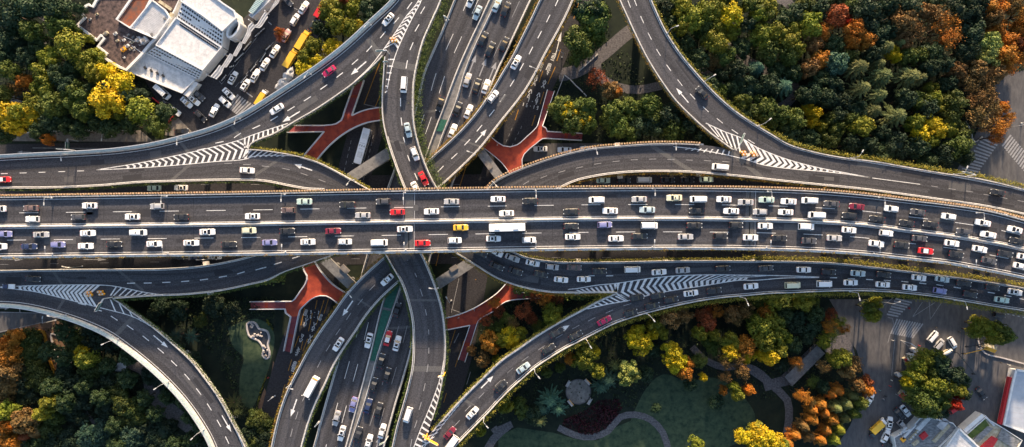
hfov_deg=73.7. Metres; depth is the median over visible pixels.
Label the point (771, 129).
broadleaf tree
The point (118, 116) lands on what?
autumn tree
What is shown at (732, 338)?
autumn tree
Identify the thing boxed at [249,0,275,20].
annex building
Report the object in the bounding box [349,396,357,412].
sedan car
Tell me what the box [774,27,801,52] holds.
autumn tree
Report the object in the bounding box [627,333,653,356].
autumn tree
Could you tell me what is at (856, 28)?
autumn tree
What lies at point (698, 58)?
trees
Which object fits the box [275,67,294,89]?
market tents
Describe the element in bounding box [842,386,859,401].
redwood tree
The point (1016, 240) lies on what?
sedan car
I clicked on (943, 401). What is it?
broadleaf tree
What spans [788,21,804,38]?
autumn tree
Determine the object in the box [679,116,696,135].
broadleaf tree
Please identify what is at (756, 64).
cedar tree
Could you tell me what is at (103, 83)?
broadleaf tree
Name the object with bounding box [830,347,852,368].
autumn tree
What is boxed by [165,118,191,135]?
pavement
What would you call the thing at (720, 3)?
autumn tree
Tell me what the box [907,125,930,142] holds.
autumn tree
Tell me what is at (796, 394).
thin tree
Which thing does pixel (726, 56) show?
broadleaf tree
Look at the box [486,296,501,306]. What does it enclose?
thin tree
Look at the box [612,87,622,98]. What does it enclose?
autumn tree
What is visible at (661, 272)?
sedan car
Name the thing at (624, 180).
sedan car
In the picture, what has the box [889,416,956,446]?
market building
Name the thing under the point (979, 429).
courtyard building
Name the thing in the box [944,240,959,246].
sedan car
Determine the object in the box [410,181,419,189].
sedan car
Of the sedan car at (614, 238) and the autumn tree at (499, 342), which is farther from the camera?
the autumn tree at (499, 342)
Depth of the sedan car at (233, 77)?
232.88 m
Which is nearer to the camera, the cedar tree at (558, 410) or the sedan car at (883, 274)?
the sedan car at (883, 274)
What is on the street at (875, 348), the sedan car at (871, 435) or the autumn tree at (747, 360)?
the sedan car at (871, 435)
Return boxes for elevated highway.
[0,185,1023,279]
[313,0,531,446]
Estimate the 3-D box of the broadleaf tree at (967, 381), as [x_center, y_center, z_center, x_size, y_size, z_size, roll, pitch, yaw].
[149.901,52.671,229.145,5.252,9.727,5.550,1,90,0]
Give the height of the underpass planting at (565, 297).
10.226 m
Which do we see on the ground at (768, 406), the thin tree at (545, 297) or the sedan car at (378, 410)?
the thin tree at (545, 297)
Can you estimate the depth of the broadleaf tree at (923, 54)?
224.00 m
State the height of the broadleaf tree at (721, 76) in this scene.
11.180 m
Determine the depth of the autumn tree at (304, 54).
224.32 m
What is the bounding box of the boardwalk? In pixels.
[781,344,824,385]
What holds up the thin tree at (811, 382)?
on the ground at (768, 406)
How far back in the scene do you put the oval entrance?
229.80 m
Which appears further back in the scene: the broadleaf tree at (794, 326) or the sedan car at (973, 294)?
the broadleaf tree at (794, 326)
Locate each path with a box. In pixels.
[10,96,21,103]
[85,411,94,424]
[126,361,200,445]
[485,423,510,446]
[491,426,498,432]
[498,421,512,427]
[557,411,670,446]
[559,25,633,81]
[593,56,661,93]
[690,345,773,391]
[693,62,753,104]
[728,40,767,74]
[749,366,792,434]
[763,376,790,390]
[774,80,798,106]
[776,0,793,22]
[822,334,854,355]
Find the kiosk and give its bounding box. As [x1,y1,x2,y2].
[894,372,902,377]
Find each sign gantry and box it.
[65,139,77,148]
[94,297,112,311]
[425,433,438,445]
[733,133,745,149]
[962,171,975,175]
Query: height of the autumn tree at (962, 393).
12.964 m
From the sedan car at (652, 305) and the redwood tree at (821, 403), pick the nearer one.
the sedan car at (652, 305)
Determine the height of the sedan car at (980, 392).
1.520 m
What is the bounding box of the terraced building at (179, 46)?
[76,0,243,97]
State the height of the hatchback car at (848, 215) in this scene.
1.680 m
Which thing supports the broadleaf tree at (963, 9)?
on the ground at (768, 406)
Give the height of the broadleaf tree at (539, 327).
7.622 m
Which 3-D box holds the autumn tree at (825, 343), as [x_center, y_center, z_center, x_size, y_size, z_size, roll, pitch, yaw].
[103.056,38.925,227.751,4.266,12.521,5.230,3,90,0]
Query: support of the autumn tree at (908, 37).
on the ground at (768, 406)
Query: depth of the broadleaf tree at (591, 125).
224.43 m
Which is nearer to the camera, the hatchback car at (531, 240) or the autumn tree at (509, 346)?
the hatchback car at (531, 240)
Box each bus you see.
[352,127,371,164]
[489,222,525,231]
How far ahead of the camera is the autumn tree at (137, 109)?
223.46 m
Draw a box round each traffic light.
[952,351,975,374]
[961,345,987,353]
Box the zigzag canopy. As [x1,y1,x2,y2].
[206,0,279,78]
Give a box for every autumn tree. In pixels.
[0,100,25,134]
[0,335,17,355]
[0,344,24,367]
[0,360,25,384]
[0,377,21,396]
[0,391,15,403]
[0,398,23,420]
[0,419,13,434]
[0,431,21,446]
[4,328,25,345]
[5,103,25,119]
[7,118,28,136]
[10,407,39,433]
[15,74,37,90]
[15,105,44,129]
[21,91,43,111]
[28,59,49,81]
[29,74,59,99]
[31,406,54,421]
[36,44,65,65]
[37,392,59,414]
[39,133,61,145]
[54,27,89,65]
[73,349,101,369]
[74,50,103,76]
[74,346,92,358]
[81,34,98,43]
[84,63,107,83]
[85,47,107,63]
[87,80,127,119]
[94,61,119,79]
[105,70,134,94]
[107,104,128,121]
[125,95,155,125]
[295,57,313,75]
[297,48,315,64]
[304,36,323,55]
[310,54,325,65]
[317,0,345,22]
[322,37,340,56]
[325,8,348,35]
[334,41,342,48]
[338,0,348,5]
[342,18,362,37]
[343,0,364,19]
[354,20,363,27]
[466,344,476,355]
[474,349,490,367]
[475,424,485,436]
[479,329,497,353]
[489,344,500,354]
[491,354,499,364]
[494,332,510,346]
[497,395,514,412]
[500,324,519,344]
[506,337,518,349]
[513,326,525,340]
[517,327,527,340]
[542,300,563,316]
[542,309,560,325]
[561,101,577,121]
[564,351,575,365]
[571,353,585,369]
[575,341,596,360]
[576,346,599,371]
[577,111,590,127]
[588,22,604,41]
[590,345,600,359]
[590,363,604,379]
[602,81,622,100]
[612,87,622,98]
[623,330,640,348]
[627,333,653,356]
[628,324,648,345]
[645,316,665,336]
[646,328,658,339]
[659,307,680,329]
[659,328,668,339]
[660,340,682,362]
[661,353,679,368]
[665,354,688,374]
[670,0,694,18]
[670,19,689,37]
[675,4,706,34]
[676,364,693,380]
[677,304,694,324]
[682,356,694,369]
[687,434,704,446]
[690,326,707,340]
[692,0,719,26]
[696,310,716,331]
[697,371,707,381]
[700,30,730,54]
[705,0,733,21]
[706,329,720,341]
[707,12,727,35]
[717,384,727,395]
[718,0,743,29]
[718,331,739,348]
[721,344,740,361]
[722,24,741,41]
[723,305,741,322]
[726,380,740,391]
[729,388,744,401]
[733,428,752,444]
[736,334,757,356]
[738,351,757,364]
[740,383,755,395]
[745,314,775,337]
[745,420,768,441]
[746,22,774,49]
[746,425,774,446]
[748,7,767,23]
[748,422,769,444]
[751,22,773,40]
[752,331,775,351]
[754,348,767,361]
[759,0,778,18]
[761,310,785,332]
[762,350,780,365]
[763,294,782,311]
[769,20,786,42]
[769,432,785,446]
[770,340,788,357]
[771,327,788,345]
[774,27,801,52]
[777,435,790,446]
[784,332,793,345]
[787,39,806,57]
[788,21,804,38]
[792,293,815,312]
[797,10,812,23]
[798,11,823,40]
[798,57,820,79]
[800,104,813,115]
[803,106,822,120]
[804,36,824,55]
[804,116,820,128]
[809,49,829,68]
[813,120,828,132]
[814,333,831,348]
[815,22,834,40]
[823,3,848,28]
[824,348,841,363]
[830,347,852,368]
[836,363,856,378]
[841,11,851,26]
[841,18,865,38]
[843,34,860,50]
[843,115,876,137]
[844,378,865,391]
[855,373,873,386]
[857,31,878,51]
[858,384,875,397]
[859,308,882,322]
[868,296,883,308]
[883,44,900,59]
[886,52,902,63]
[890,8,918,32]
[893,28,916,49]
[894,375,914,387]
[897,367,923,385]
[898,113,925,131]
[902,355,927,372]
[904,368,927,380]
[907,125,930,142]
[911,347,934,365]
[916,2,937,24]
[917,113,937,130]
[918,380,937,395]
[920,81,939,94]
[921,374,948,396]
[926,134,940,147]
[927,116,949,139]
[928,90,941,101]
[930,348,945,359]
[935,93,948,114]
[939,379,965,398]
[940,121,957,137]
[941,60,968,80]
[946,397,964,410]
[953,384,968,397]
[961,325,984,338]
[964,59,989,83]
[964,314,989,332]
[980,8,1005,28]
[981,19,1012,39]
[982,0,1010,13]
[982,318,1002,336]
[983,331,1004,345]
[986,63,1008,84]
[986,101,1011,116]
[991,45,1019,65]
[1000,31,1020,47]
[1002,0,1023,13]
[1009,20,1023,37]
[1015,36,1023,52]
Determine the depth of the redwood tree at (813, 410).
226.35 m
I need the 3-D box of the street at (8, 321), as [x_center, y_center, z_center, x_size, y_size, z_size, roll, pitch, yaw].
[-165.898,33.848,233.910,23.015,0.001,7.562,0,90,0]
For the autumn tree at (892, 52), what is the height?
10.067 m
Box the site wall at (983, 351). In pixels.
[977,340,1023,363]
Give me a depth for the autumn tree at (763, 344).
222.44 m
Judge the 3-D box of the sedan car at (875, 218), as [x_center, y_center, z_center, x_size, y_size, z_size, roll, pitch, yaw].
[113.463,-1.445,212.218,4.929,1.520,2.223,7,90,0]
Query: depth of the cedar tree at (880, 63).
224.92 m
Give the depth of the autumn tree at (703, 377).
227.39 m
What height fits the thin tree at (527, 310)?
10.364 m
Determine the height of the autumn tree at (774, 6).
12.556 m
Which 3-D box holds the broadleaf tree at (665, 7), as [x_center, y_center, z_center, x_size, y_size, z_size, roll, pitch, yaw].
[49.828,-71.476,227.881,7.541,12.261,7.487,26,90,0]
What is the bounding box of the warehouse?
[997,368,1023,432]
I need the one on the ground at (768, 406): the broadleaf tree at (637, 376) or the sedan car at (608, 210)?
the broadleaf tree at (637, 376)
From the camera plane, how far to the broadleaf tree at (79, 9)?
225.91 m
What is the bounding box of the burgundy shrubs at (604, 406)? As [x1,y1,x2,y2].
[563,399,621,434]
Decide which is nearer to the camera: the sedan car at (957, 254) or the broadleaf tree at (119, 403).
the sedan car at (957, 254)
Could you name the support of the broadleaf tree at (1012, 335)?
on the ground at (768, 406)
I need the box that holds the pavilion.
[115,362,128,370]
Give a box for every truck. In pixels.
[2,284,15,288]
[254,89,268,103]
[282,48,298,68]
[294,29,311,50]
[313,2,320,18]
[869,417,886,434]
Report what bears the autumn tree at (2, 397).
on the ground at (768, 406)
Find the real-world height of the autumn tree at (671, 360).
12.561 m
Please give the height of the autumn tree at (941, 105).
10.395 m
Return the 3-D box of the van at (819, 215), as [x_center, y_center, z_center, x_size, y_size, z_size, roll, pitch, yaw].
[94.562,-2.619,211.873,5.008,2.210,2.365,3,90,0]
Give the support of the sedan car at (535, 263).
on the ramp viaduct at (615, 282)
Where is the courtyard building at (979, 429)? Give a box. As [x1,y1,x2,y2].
[957,411,1022,446]
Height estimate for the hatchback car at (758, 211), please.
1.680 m
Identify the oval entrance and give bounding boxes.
[226,20,246,41]
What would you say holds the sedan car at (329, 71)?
on the ramp viaduct at (223, 151)
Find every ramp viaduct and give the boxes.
[0,0,418,192]
[0,252,339,446]
[268,255,399,446]
[355,0,450,189]
[382,251,448,446]
[422,249,1023,446]
[425,0,574,189]
[485,0,1023,217]
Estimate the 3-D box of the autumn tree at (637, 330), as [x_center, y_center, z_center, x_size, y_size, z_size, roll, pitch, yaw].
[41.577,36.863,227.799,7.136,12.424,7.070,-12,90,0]
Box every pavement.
[12,130,153,141]
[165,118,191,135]
[289,49,326,81]
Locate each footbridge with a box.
[249,262,345,352]
[287,80,382,160]
[445,283,535,361]
[484,89,582,172]
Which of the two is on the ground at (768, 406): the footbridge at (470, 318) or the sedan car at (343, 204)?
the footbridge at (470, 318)
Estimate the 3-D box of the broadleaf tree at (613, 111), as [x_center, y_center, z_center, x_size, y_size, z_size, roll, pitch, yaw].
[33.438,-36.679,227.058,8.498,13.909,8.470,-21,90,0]
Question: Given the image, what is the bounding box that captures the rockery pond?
[246,321,270,358]
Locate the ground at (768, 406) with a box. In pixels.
[0,0,1023,446]
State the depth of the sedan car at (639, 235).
211.98 m
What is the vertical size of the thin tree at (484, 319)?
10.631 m
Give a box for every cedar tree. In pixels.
[233,404,247,418]
[534,399,550,415]
[534,415,547,427]
[536,383,564,410]
[550,397,568,417]
[591,379,607,393]
[597,367,619,389]
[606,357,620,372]
[745,60,762,78]
[749,66,764,77]
[768,75,792,100]
[842,58,869,84]
[844,78,871,102]
[863,66,892,88]
[863,87,887,104]
[864,101,880,119]
[867,59,885,71]
[873,101,906,130]
[875,40,893,59]
[889,38,905,48]
[889,65,920,91]
[909,70,927,89]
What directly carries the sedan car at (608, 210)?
on the elevated highway at (476, 211)
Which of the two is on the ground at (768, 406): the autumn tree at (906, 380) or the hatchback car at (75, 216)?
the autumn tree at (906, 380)
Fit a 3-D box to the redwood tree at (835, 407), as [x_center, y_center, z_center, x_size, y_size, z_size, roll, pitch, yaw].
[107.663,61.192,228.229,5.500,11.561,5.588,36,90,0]
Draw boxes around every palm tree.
[170,327,183,341]
[184,327,201,346]
[226,391,245,410]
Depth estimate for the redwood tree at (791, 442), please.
227.53 m
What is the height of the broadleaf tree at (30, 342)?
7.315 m
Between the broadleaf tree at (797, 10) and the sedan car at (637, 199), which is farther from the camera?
the broadleaf tree at (797, 10)
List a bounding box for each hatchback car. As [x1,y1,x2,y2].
[25,215,39,222]
[51,241,65,247]
[71,213,85,220]
[150,203,164,209]
[219,96,231,107]
[240,79,250,91]
[242,227,256,233]
[281,207,294,213]
[289,13,299,25]
[338,238,351,244]
[376,198,389,204]
[410,146,419,160]
[448,237,461,243]
[487,89,498,102]
[522,237,535,243]
[545,263,558,270]
[597,221,611,227]
[713,233,727,238]
[729,221,742,228]
[753,208,766,214]
[841,212,856,218]
[879,230,892,236]
[884,205,898,211]
[896,419,906,428]
[932,287,946,293]
[941,213,955,219]
[955,228,970,234]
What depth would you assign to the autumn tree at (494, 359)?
227.09 m
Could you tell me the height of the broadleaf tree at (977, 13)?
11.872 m
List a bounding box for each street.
[0,139,163,153]
[0,172,1013,216]
[0,248,1023,286]
[0,311,56,332]
[144,0,327,131]
[256,59,383,446]
[428,0,587,435]
[522,143,603,161]
[829,299,1023,446]
[957,71,1023,187]
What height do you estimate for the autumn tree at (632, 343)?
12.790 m
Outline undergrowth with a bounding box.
[0,0,1022,446]
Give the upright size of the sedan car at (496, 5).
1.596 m
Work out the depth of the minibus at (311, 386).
221.18 m
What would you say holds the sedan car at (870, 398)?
on the street at (875, 348)
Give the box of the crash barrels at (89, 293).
[85,291,92,296]
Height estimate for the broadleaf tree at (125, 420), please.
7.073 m
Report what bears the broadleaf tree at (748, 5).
on the ground at (768, 406)
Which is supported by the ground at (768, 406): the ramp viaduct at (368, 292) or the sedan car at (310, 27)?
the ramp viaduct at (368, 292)
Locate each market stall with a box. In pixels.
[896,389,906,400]
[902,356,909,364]
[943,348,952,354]
[982,342,996,352]
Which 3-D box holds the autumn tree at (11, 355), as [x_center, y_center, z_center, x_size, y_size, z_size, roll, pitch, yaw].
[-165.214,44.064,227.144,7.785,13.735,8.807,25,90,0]
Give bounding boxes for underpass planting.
[239,274,285,288]
[513,285,831,300]
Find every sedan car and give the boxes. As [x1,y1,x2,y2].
[0,176,11,182]
[0,206,6,211]
[0,231,12,236]
[0,243,7,249]
[21,243,37,249]
[23,205,38,211]
[25,275,40,282]
[33,231,49,237]
[78,242,93,249]
[80,229,95,236]
[82,203,97,208]
[107,241,122,246]
[125,214,139,219]
[146,240,161,246]
[147,185,160,190]
[158,98,168,105]
[170,256,184,259]
[174,128,188,134]
[174,185,187,190]
[174,213,188,219]
[180,96,192,108]
[183,240,199,245]
[187,96,200,105]
[190,254,203,259]
[193,90,205,101]
[194,110,206,122]
[199,229,215,235]
[208,256,221,259]
[209,103,219,117]
[221,241,236,246]
[222,87,234,99]
[227,71,238,84]
[240,167,254,173]
[245,213,259,218]
[249,69,260,82]
[259,57,270,71]
[262,239,276,245]
[269,44,280,58]
[269,103,284,114]
[279,228,294,233]
[282,0,293,6]
[282,28,291,42]
[297,199,311,204]
[298,0,309,14]
[300,238,315,245]
[308,17,319,31]
[322,65,336,77]
[325,228,340,234]
[332,336,344,351]
[332,410,340,425]
[337,425,345,440]
[339,201,354,207]
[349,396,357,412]
[354,426,362,442]
[355,212,370,218]
[364,332,372,347]
[364,398,372,413]
[364,434,373,446]
[369,377,378,392]
[374,402,383,417]
[377,353,385,368]
[378,423,386,438]
[380,273,393,285]
[382,12,394,25]
[383,330,392,345]
[383,367,391,382]
[390,209,404,215]
[393,302,401,317]
[393,335,401,351]
[397,225,412,231]
[404,122,411,137]
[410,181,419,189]
[415,239,430,246]
[418,171,428,185]
[424,208,438,214]
[435,96,444,111]
[443,426,455,439]
[444,198,458,204]
[448,123,457,137]
[452,101,462,116]
[453,224,467,230]
[462,72,471,87]
[463,104,473,118]
[466,0,473,7]
[466,406,478,419]
[472,5,482,20]
[472,78,481,93]
[475,252,487,257]
[477,31,488,46]
[481,79,490,93]
[485,41,495,56]
[486,235,500,241]
[490,261,503,270]
[491,0,501,12]
[491,196,505,201]
[491,252,503,257]
[494,379,507,392]
[499,36,508,51]
[499,210,513,216]
[500,2,510,16]
[505,253,519,262]
[509,267,522,275]
[510,55,521,69]
[516,362,530,373]
[522,198,537,203]
[525,259,539,266]
[533,146,546,151]
[534,270,547,277]
[541,343,555,354]
[549,327,563,337]
[554,276,567,282]
[557,146,571,152]
[563,208,578,214]
[564,223,578,229]
[565,234,579,239]
[567,264,581,270]
[568,330,582,340]
[577,276,590,282]
[592,267,606,273]
[596,178,609,182]
[597,315,611,325]
[602,207,617,213]
[608,235,623,241]
[617,178,630,182]
[623,309,637,316]
[629,293,643,300]
[631,196,646,202]
[632,233,646,238]
[639,206,654,212]
[644,302,659,308]
[650,292,664,298]
[651,269,666,275]
[660,176,674,182]
[664,296,678,302]
[666,194,681,201]
[675,267,689,272]
[678,233,692,239]
[680,176,693,182]
[683,289,697,296]
[686,222,701,228]
[689,208,704,213]
[695,86,708,99]
[699,176,713,182]
[706,287,721,293]
[715,265,729,271]
[716,196,731,202]
[723,207,738,214]
[738,199,753,204]
[743,234,757,240]
[743,283,758,289]
[758,196,774,202]
[758,222,772,229]
[758,265,772,271]
[771,234,786,241]
[778,209,793,214]
[780,198,796,204]
[796,267,810,272]
[801,237,815,243]
[821,269,835,275]
[823,201,839,206]
[826,235,841,241]
[841,227,856,233]
[843,279,857,284]
[848,203,864,209]
[850,270,864,276]
[866,394,874,405]
[868,215,884,222]
[868,240,884,247]
[869,429,882,438]
[875,281,889,287]
[876,271,890,277]
[880,429,890,442]
[882,442,892,446]
[885,416,893,430]
[893,241,909,248]
[893,407,905,420]
[898,219,914,226]
[899,404,910,416]
[902,284,916,290]
[909,208,925,215]
[911,235,926,241]
[911,274,926,280]
[917,247,933,254]
[922,220,937,227]
[934,275,949,282]
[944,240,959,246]
[948,250,963,257]
[956,280,971,286]
[962,290,977,297]
[971,245,987,252]
[974,219,990,226]
[975,386,986,399]
[979,231,996,238]
[980,257,996,264]
[985,284,999,290]
[989,189,1004,195]
[994,296,1009,302]
[996,250,1012,257]
[1007,225,1022,233]
[1007,288,1022,295]
[1008,237,1023,244]
[1012,262,1023,269]
[1016,253,1023,259]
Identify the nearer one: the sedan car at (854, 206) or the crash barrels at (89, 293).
the sedan car at (854, 206)
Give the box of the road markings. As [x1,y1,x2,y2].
[0,6,1023,415]
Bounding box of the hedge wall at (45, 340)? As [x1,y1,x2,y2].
[38,329,54,372]
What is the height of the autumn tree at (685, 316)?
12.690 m
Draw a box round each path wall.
[564,75,586,95]
[579,54,597,70]
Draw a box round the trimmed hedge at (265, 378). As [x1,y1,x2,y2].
[256,319,272,408]
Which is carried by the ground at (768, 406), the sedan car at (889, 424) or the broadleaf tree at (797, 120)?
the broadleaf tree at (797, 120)
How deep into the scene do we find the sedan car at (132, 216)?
211.99 m
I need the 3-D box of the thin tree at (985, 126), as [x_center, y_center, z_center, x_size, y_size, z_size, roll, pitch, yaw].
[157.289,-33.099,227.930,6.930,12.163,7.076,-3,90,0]
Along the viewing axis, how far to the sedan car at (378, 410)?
225.93 m
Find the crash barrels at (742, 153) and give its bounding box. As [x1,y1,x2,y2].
[740,151,747,155]
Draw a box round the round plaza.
[566,379,590,403]
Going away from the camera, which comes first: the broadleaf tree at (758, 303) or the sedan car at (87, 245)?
the sedan car at (87, 245)
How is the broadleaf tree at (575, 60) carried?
on the ground at (768, 406)
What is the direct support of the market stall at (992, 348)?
on the street at (875, 348)
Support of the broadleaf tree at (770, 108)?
on the ground at (768, 406)
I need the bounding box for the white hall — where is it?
[941,428,978,446]
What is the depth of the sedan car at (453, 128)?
225.94 m
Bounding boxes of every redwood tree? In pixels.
[17,427,29,440]
[27,416,41,423]
[28,424,41,437]
[780,435,793,446]
[783,424,801,440]
[792,417,809,431]
[799,427,814,442]
[800,409,818,425]
[801,403,817,413]
[811,394,826,410]
[812,432,826,445]
[815,419,831,435]
[817,408,829,418]
[820,410,838,425]
[823,386,836,399]
[824,432,840,445]
[826,398,842,413]
[829,381,844,396]
[830,422,845,435]
[836,395,852,410]
[836,412,850,423]
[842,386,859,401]
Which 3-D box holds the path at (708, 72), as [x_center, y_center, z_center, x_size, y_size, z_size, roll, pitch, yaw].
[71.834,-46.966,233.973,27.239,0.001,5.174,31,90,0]
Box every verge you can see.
[19,320,68,369]
[258,388,265,409]
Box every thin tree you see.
[3,82,30,96]
[274,27,282,35]
[274,28,288,42]
[478,311,492,326]
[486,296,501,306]
[490,304,504,318]
[505,316,519,328]
[514,301,531,319]
[523,312,537,323]
[528,290,542,302]
[537,292,553,307]
[551,293,564,304]
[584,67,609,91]
[693,305,711,321]
[709,303,723,318]
[717,354,735,369]
[717,370,731,383]
[731,351,745,367]
[732,363,749,379]
[733,314,742,326]
[737,301,754,318]
[757,303,773,321]
[786,356,802,364]
[788,358,803,373]
[790,388,804,401]
[794,387,812,405]
[800,33,813,41]
[805,374,819,388]
[805,397,816,407]
[815,360,830,373]
[820,330,837,344]
[822,318,838,332]
[824,306,837,320]
[831,315,846,326]
[833,322,851,333]
[849,355,863,372]
[881,3,902,22]
[910,20,926,41]
[921,23,949,44]
[923,4,952,25]
[927,9,961,38]
[933,27,966,50]
[951,74,983,93]
[961,105,991,131]
[963,90,992,112]
[967,83,999,105]
[969,71,996,90]
[970,115,1002,133]
[977,113,1012,137]
[979,99,1003,117]
[979,128,1005,145]
[994,112,1016,127]
[1003,57,1019,75]
[1005,4,1023,24]
[1011,50,1023,67]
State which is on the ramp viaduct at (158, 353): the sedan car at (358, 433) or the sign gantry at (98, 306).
the sign gantry at (98, 306)
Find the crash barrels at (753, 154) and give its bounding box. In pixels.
[750,152,757,156]
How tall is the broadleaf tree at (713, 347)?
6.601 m
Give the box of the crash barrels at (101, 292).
[97,290,104,295]
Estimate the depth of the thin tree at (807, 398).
225.65 m
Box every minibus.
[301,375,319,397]
[445,434,459,446]
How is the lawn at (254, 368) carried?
on the ground at (768, 406)
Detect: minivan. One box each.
[129,229,146,235]
[589,196,604,203]
[798,223,813,230]
[801,197,817,203]
[933,338,943,349]
[947,336,956,348]
[993,312,1005,317]
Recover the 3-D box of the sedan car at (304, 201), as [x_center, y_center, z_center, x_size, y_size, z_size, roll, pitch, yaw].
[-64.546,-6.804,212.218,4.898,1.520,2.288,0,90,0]
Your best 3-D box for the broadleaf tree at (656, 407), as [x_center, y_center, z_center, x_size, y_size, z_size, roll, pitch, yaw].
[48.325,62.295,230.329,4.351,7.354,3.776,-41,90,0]
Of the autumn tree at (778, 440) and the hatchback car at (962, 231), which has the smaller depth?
the hatchback car at (962, 231)
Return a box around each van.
[152,84,170,99]
[371,239,387,246]
[400,76,407,92]
[403,406,412,422]
[624,266,640,272]
[637,176,651,182]
[641,222,657,229]
[690,195,706,202]
[711,163,728,170]
[784,282,800,287]
[808,212,825,218]
[816,280,831,287]
[926,330,937,342]
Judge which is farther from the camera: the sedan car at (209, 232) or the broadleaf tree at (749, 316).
the broadleaf tree at (749, 316)
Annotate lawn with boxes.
[228,319,274,407]
[498,419,663,446]
[631,374,754,446]
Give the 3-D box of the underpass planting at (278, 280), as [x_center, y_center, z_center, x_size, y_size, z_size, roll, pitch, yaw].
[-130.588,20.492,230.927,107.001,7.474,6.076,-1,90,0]
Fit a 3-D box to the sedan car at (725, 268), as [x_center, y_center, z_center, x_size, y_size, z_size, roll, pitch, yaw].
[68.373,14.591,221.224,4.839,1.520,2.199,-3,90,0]
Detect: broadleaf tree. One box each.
[0,0,27,30]
[0,26,16,54]
[0,43,22,67]
[0,59,25,81]
[0,84,22,102]
[8,36,28,49]
[12,0,47,20]
[13,372,31,394]
[15,46,38,68]
[16,386,41,407]
[17,345,34,364]
[18,19,52,41]
[18,327,43,348]
[22,357,46,379]
[23,343,44,360]
[24,366,54,392]
[25,329,41,341]
[34,91,68,120]
[36,0,75,20]
[37,113,60,135]
[37,420,63,440]
[42,8,77,33]
[45,408,66,426]
[46,25,61,41]
[52,74,78,94]
[52,92,70,115]
[53,17,83,35]
[53,360,76,379]
[56,372,81,394]
[57,425,81,446]
[60,78,85,102]
[62,88,94,115]
[64,341,82,361]
[65,330,84,346]
[70,101,95,122]
[71,392,92,410]
[72,3,88,16]
[74,411,89,425]
[75,418,107,446]
[76,360,102,381]
[79,327,95,339]
[81,332,105,356]
[88,375,104,391]
[92,334,112,349]
[94,400,113,419]
[98,79,115,92]
[99,431,114,444]
[100,371,117,390]
[104,340,120,356]
[104,382,124,400]
[107,388,135,415]
[115,88,134,105]
[116,410,134,427]
[119,396,147,419]
[119,424,145,446]
[129,411,147,425]
[133,88,152,99]
[139,419,155,434]
[140,367,156,385]
[144,115,171,139]
[144,433,161,446]
[146,308,160,321]
[147,420,177,446]
[150,296,171,315]
[153,374,169,391]
[162,417,178,434]
[167,300,188,320]
[172,338,185,349]
[188,349,201,362]
[193,311,207,327]
[196,434,207,446]
[202,292,228,317]
[222,300,241,319]
[241,427,259,442]
[245,407,265,429]
[246,413,272,433]
[248,435,261,446]
[255,430,272,446]
[256,427,274,443]
[263,417,274,430]
[311,20,324,37]
[320,26,336,40]
[359,0,382,18]
[359,14,369,23]
[373,0,388,9]
[482,325,496,336]
[491,321,505,336]
[499,311,515,327]
[512,395,526,411]
[514,405,529,420]
[524,406,541,425]
[531,320,546,334]
[540,367,552,377]
[546,95,574,123]
[559,110,583,135]
[562,24,592,56]
[568,49,585,67]
[570,0,593,22]
[572,97,596,120]
[575,1,611,36]
[577,42,594,60]
[581,111,597,134]
[587,0,610,19]
[590,32,605,47]
[599,111,613,129]
[601,98,626,122]
[606,115,628,137]
[617,371,633,386]
[619,359,637,376]
[621,96,643,121]
[621,125,638,143]
[628,114,649,138]
[630,367,641,382]
[636,92,662,113]
[638,365,654,382]
[639,106,662,124]
[645,115,667,138]
[646,342,660,357]
[650,402,661,413]
[652,102,680,128]
[654,0,675,17]
[659,115,687,142]
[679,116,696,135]
[682,377,697,391]
[690,18,716,44]
[690,352,707,368]
[692,129,712,145]
[700,334,712,347]
[706,338,722,355]
[706,393,724,411]
[711,45,736,68]
[713,67,728,82]
[718,83,728,99]
[725,59,748,83]
[726,100,738,108]
[732,93,752,109]
[739,14,756,32]
[740,0,757,14]
[740,75,762,102]
[743,310,765,327]
[746,94,768,121]
[749,0,775,22]
[749,295,767,310]
[755,40,786,66]
[756,96,781,123]
[759,73,779,97]
[761,122,783,133]
[762,111,780,127]
[772,356,790,372]
[773,105,793,126]
[778,45,800,66]
[781,293,796,311]
[785,317,804,335]
[786,107,807,130]
[787,3,808,22]
[791,86,811,102]
[791,305,807,324]
[794,0,817,11]
[798,82,821,105]
[804,318,821,337]
[808,0,831,20]
[815,88,838,108]
[815,379,830,394]
[818,130,840,148]
[820,110,838,125]
[823,51,849,75]
[823,75,844,94]
[826,91,853,111]
[826,121,845,137]
[827,106,848,123]
[837,133,860,152]
[841,0,858,17]
[842,49,860,65]
[842,112,859,127]
[846,100,867,118]
[846,405,861,419]
[847,0,882,26]
[852,396,870,410]
[856,299,876,313]
[857,134,880,155]
[858,45,882,62]
[863,10,890,37]
[867,27,889,46]
[869,123,891,142]
[876,0,900,17]
[881,130,911,159]
[884,19,897,40]
[889,87,918,109]
[892,0,923,14]
[895,47,919,67]
[898,380,923,394]
[900,389,924,406]
[907,135,931,159]
[909,403,930,419]
[910,46,929,64]
[910,99,940,119]
[910,389,938,412]
[911,90,932,111]
[916,59,941,77]
[923,363,940,380]
[924,402,942,419]
[927,143,957,167]
[927,351,952,377]
[931,390,952,409]
[935,75,958,92]
[936,54,956,72]
[936,405,949,418]
[938,106,964,128]
[938,364,967,386]
[939,131,975,158]
[941,90,970,114]
[943,0,975,24]
[949,37,981,62]
[952,121,973,139]
[953,150,975,167]
[955,20,985,47]
[960,5,986,22]
[960,107,975,120]
[961,375,971,388]
[962,388,972,400]
[970,48,1000,66]
[973,0,990,7]
[976,31,1003,52]
[990,320,1011,337]
[998,335,1011,345]
[1002,326,1018,342]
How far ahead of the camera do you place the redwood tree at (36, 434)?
226.25 m
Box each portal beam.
[321,257,355,289]
[347,148,391,180]
[434,259,474,288]
[478,147,503,179]
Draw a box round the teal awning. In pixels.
[249,0,263,13]
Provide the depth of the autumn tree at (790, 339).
224.49 m
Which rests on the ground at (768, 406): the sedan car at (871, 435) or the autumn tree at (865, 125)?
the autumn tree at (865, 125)

